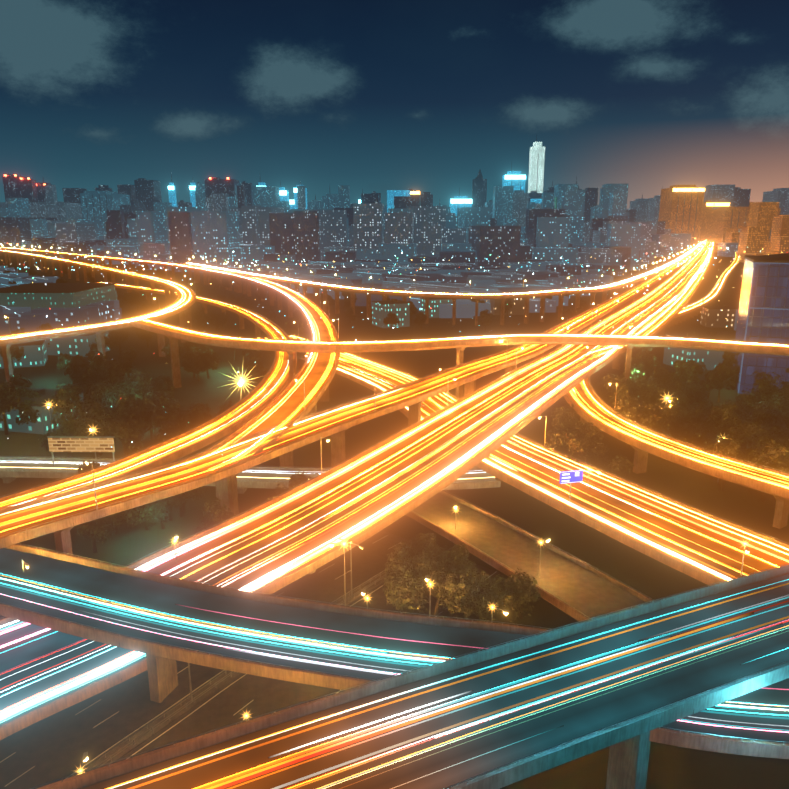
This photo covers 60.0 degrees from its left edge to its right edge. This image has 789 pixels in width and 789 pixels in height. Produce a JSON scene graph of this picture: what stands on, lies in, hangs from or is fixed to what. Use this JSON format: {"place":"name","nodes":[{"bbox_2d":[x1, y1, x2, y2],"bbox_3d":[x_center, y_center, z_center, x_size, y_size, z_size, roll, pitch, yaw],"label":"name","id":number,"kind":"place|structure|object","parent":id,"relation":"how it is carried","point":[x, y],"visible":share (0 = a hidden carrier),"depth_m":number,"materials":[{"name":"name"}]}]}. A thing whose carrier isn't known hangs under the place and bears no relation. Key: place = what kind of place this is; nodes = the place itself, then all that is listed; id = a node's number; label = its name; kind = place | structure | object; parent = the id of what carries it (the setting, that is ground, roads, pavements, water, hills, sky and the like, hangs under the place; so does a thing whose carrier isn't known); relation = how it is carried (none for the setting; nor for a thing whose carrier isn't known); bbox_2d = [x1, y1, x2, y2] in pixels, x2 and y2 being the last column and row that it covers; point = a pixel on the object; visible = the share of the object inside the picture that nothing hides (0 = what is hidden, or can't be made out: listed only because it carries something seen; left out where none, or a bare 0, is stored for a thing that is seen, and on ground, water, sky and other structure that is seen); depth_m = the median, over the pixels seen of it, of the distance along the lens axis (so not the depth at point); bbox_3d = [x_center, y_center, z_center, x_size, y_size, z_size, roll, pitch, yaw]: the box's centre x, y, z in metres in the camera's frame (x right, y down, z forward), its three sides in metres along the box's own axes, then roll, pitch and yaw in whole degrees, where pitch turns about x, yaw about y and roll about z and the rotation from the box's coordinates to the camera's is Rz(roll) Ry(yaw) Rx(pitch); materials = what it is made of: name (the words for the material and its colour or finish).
{"place":"outdoors","nodes":[
{"label":"outdoors","id":0,"kind":"place"},
{"bbox_2d":[0,246,195,384],"bbox_3d":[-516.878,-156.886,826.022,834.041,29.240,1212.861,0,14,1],"label":"road","id":1,"kind":"structure","parent":0,"point":[184,312],"depth_m":327.98,"materials":[{"name":"concrete"}]},
{"bbox_2d":[0,250,194,339],"bbox_3d":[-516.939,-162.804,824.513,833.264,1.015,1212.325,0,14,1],"label":"road trails","id":2,"kind":"object","parent":1,"relation":"on","point":[186,296],"visible":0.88,"depth_m":367.83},
{"bbox_2d":[0,281,296,501],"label":"road","id":3,"kind":"structure","parent":0,"point":[180,454],"depth_m":175.03,"materials":[{"name":"concrete"}]},
{"bbox_2d":[0,282,288,508],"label":"road trails","id":4,"kind":"object","parent":3,"relation":"on","point":[272,384],"visible":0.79,"depth_m":176.55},
{"bbox_2d":[0,244,339,511],"bbox_3d":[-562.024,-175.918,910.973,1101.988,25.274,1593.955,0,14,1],"label":"road","id":5,"kind":"structure","parent":0,"point":[223,490],"depth_m":242.16,"materials":[{"name":"concrete"}]},
{"bbox_2d":[0,247,337,473],"bbox_3d":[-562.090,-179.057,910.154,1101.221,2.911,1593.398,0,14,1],"label":"road trails","id":6,"kind":"object","parent":5,"relation":"on","point":[315,375],"visible":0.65,"depth_m":194.16,"materials":[{"name":"orange"}]},
{"bbox_2d":[0,530,498,788],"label":"road","id":7,"kind":"structure","parent":0,"point":[126,718],"depth_m":88.99,"materials":[{"name":"grey asphalt"}]},
{"bbox_2d":[0,456,500,493],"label":"overpass structure","id":8,"kind":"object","parent":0,"point":[11,476],"depth_m":161.64,"materials":[{"name":"concrete"}]},
{"bbox_2d":[0,460,496,482],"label":"road trails","id":9,"kind":"object","parent":8,"relation":"on","point":[283,476],"visible":0.33,"depth_m":163.61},
{"bbox_2d":[0,241,704,555],"bbox_3d":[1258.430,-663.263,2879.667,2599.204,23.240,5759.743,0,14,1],"label":"road","id":10,"kind":"structure","parent":0,"point":[61,529],"depth_m":145.03,"materials":[{"name":"concrete"}]},
{"bbox_2d":[0,242,703,537],"bbox_3d":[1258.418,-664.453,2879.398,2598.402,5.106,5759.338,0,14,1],"label":"road trails","id":11,"kind":"object","parent":10,"relation":"on","point":[41,514],"visible":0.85,"depth_m":151.49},
{"bbox_2d":[0,245,712,739],"bbox_3d":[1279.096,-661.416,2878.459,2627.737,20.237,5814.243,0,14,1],"label":"elevated highway structure","id":12,"kind":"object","parent":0,"point":[54,705],"depth_m":123.07,"materials":[{"name":"concrete"}]},
{"bbox_2d":[0,242,711,725],"bbox_3d":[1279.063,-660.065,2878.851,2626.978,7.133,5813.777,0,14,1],"label":"road trails","id":13,"kind":"object","parent":12,"relation":"on","point":[254,554],"visible":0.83,"depth_m":128.43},
{"bbox_2d":[0,238,787,442],"bbox_3d":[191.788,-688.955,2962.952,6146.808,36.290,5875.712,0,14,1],"label":"city lights","id":14,"kind":"object","parent":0,"point":[389,272],"visible":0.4,"depth_m":707.22},
{"bbox_2d":[0,246,788,788],"bbox_3d":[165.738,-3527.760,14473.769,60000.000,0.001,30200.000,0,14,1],"label":"ground","id":15,"kind":"structure","parent":0,"point":[668,766],"depth_m":178.67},
{"bbox_2d":[0,289,739,434],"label":"buildings","id":16,"kind":"structure","parent":15,"relation":"on","point":[36,353],"depth_m":309.40,"materials":[{"name":"grey concrete"}]},
{"bbox_2d":[0,263,788,623],"bbox_3d":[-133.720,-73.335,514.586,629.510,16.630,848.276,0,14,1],"label":"trees","id":17,"kind":"object","parent":15,"relation":"on","point":[734,429],"visible":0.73,"depth_m":188.35,"materials":[{"name":"green plant"}]},
{"bbox_2d":[0,134,788,245],"bbox_3d":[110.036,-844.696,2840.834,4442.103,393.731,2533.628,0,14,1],"label":"skyline","id":18,"kind":"structure","parent":15,"relation":"on","point":[573,201],"depth_m":2050.75,"materials":[{"name":"grey concrete"}]},
{"bbox_2d":[0,253,788,394],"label":"buildings","id":19,"kind":"structure","parent":15,"relation":"on","point":[763,313],"depth_m":249.80,"materials":[{"name":"concrete"},{"name":"glass"}]},
{"bbox_2d":[0,203,788,334],"bbox_3d":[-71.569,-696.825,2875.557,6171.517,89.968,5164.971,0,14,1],"label":"city buildings","id":20,"kind":"structure","parent":15,"relation":"on","point":[318,241],"depth_m":912.55,"materials":[{"name":"grey concrete"}]},
{"bbox_2d":[47,381,748,773],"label":"street furniture","id":21,"kind":"object","parent":15,"relation":"on","point":[93,443],"visible":0.62,"depth_m":166.19,"materials":[{"name":"silver metal"}]},
{"bbox_2d":[0,543,788,758],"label":"overpass structure","id":22,"kind":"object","parent":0,"point":[161,659],"depth_m":84.53,"materials":[{"name":"concrete"}]},
{"bbox_2d":[0,548,788,742],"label":"road trails","id":23,"kind":"object","parent":22,"relation":"on","point":[286,636],"visible":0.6,"depth_m":84.89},
{"bbox_2d":[0,0,788,208],"label":"sky","id":24,"kind":"structure","parent":0,"point":[380,96],"materials":[{"name":"blue"}]},
{"bbox_2d":[4,152,788,246],"bbox_3d":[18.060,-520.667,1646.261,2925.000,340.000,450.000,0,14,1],"label":"lights","id":25,"kind":"object","parent":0,"point":[432,202],"visible":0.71,"depth_m":1877.00},
{"bbox_2d":[30,563,788,788],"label":"overpass structure","id":26,"kind":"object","parent":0,"point":[628,742],"depth_m":61.56,"materials":[{"name":"concrete"}]},
{"bbox_2d":[82,574,788,788],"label":"road trails","id":27,"kind":"object","parent":26,"relation":"on","point":[446,729],"visible":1,"depth_m":61.06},
{"bbox_2d":[183,241,702,325],"bbox_3d":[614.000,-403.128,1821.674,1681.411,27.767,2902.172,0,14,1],"label":"road","id":28,"kind":"structure","parent":0,"point":[618,289],"depth_m":462.71,"materials":[{"name":"concrete"}]},
{"bbox_2d":[190,242,701,294],"bbox_3d":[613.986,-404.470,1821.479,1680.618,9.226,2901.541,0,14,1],"label":"road trails","id":29,"kind":"object","parent":28,"relation":"on","point":[648,273],"visible":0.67,"depth_m":519.94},
{"bbox_2d":[129,319,788,398],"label":"overpass structure","id":30,"kind":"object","parent":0,"point":[292,350],"depth_m":233.45,"materials":[{"name":"concrete"}]},
{"bbox_2d":[139,320,788,347],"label":"road trails","id":31,"kind":"object","parent":30,"relation":"on","point":[173,329],"visible":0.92,"depth_m":238.05,"materials":[{"name":"orange"}]},
{"bbox_2d":[406,489,653,621],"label":"road","id":32,"kind":"structure","parent":0,"point":[574,588],"depth_m":123.16,"materials":[{"name":"grey asphalt"}]},
{"bbox_2d":[293,321,788,585],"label":"road","id":33,"kind":"structure","parent":0,"point":[698,575],"depth_m":135.50,"materials":[{"name":"concrete"}]},
{"bbox_2d":[262,336,788,581],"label":"road trails","id":34,"kind":"object","parent":33,"relation":"on","point":[706,545],"visible":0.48,"depth_m":136.29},
{"bbox_2d":[564,242,788,528],"bbox_3d":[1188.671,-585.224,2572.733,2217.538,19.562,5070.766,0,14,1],"label":"road","id":35,"kind":"structure","parent":0,"point":[779,494],"depth_m":162.52,"materials":[{"name":"concrete"}]},
{"bbox_2d":[567,243,788,489],"bbox_3d":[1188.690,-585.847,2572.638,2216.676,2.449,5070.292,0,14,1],"label":"road trails","id":36,"kind":"object","parent":35,"relation":"on","point":[582,397],"visible":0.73,"depth_m":179.95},
{"bbox_2d":[665,253,739,328],"bbox_3d":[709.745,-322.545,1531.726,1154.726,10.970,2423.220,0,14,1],"label":"road","id":37,"kind":"structure","parent":0,"point":[686,315],"depth_m":462.94,"materials":[{"name":"concrete"}]},
{"bbox_2d":[678,252,739,313],"bbox_3d":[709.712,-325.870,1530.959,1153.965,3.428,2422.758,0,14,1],"label":"road trails","id":38,"kind":"object","parent":37,"relation":"on","point":[716,290],"visible":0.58,"depth_m":591.07,"materials":[{"name":"yellow"}]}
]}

